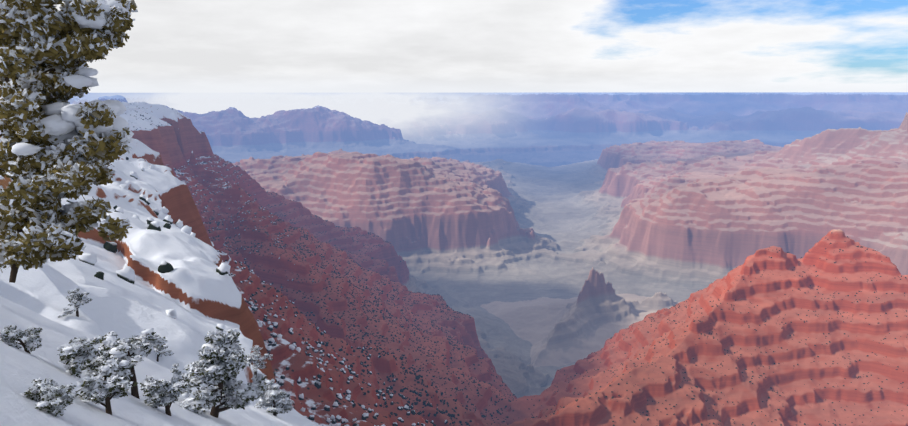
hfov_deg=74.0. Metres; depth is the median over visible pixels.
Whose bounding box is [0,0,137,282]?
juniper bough
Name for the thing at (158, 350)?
tree
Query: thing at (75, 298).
tree
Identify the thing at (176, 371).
tree
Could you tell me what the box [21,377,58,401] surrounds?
tree
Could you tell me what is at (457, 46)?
sky
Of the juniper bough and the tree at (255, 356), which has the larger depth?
the tree at (255, 356)
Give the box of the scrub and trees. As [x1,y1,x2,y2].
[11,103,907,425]
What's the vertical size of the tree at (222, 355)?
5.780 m
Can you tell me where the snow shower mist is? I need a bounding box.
[121,86,491,132]
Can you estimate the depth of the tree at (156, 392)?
26.84 m
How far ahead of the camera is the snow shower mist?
10646.12 m
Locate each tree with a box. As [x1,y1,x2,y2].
[0,324,41,353]
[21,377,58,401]
[34,383,80,415]
[57,335,106,377]
[58,287,92,317]
[76,355,143,414]
[81,328,167,398]
[140,375,187,415]
[153,345,173,361]
[170,363,191,397]
[174,328,267,417]
[246,345,272,374]
[254,379,293,415]
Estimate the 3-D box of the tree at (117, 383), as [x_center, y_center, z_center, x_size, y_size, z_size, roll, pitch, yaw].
[-10.730,5.639,18.941,1.963,1.990,1.712,-7,12,-32]
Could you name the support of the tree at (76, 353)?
on the terrain
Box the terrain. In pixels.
[0,92,907,425]
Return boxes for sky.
[0,0,907,92]
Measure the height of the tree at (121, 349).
3.294 m
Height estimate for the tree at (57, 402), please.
1.136 m
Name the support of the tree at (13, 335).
on the terrain
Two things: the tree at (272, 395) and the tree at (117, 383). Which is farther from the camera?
the tree at (272, 395)

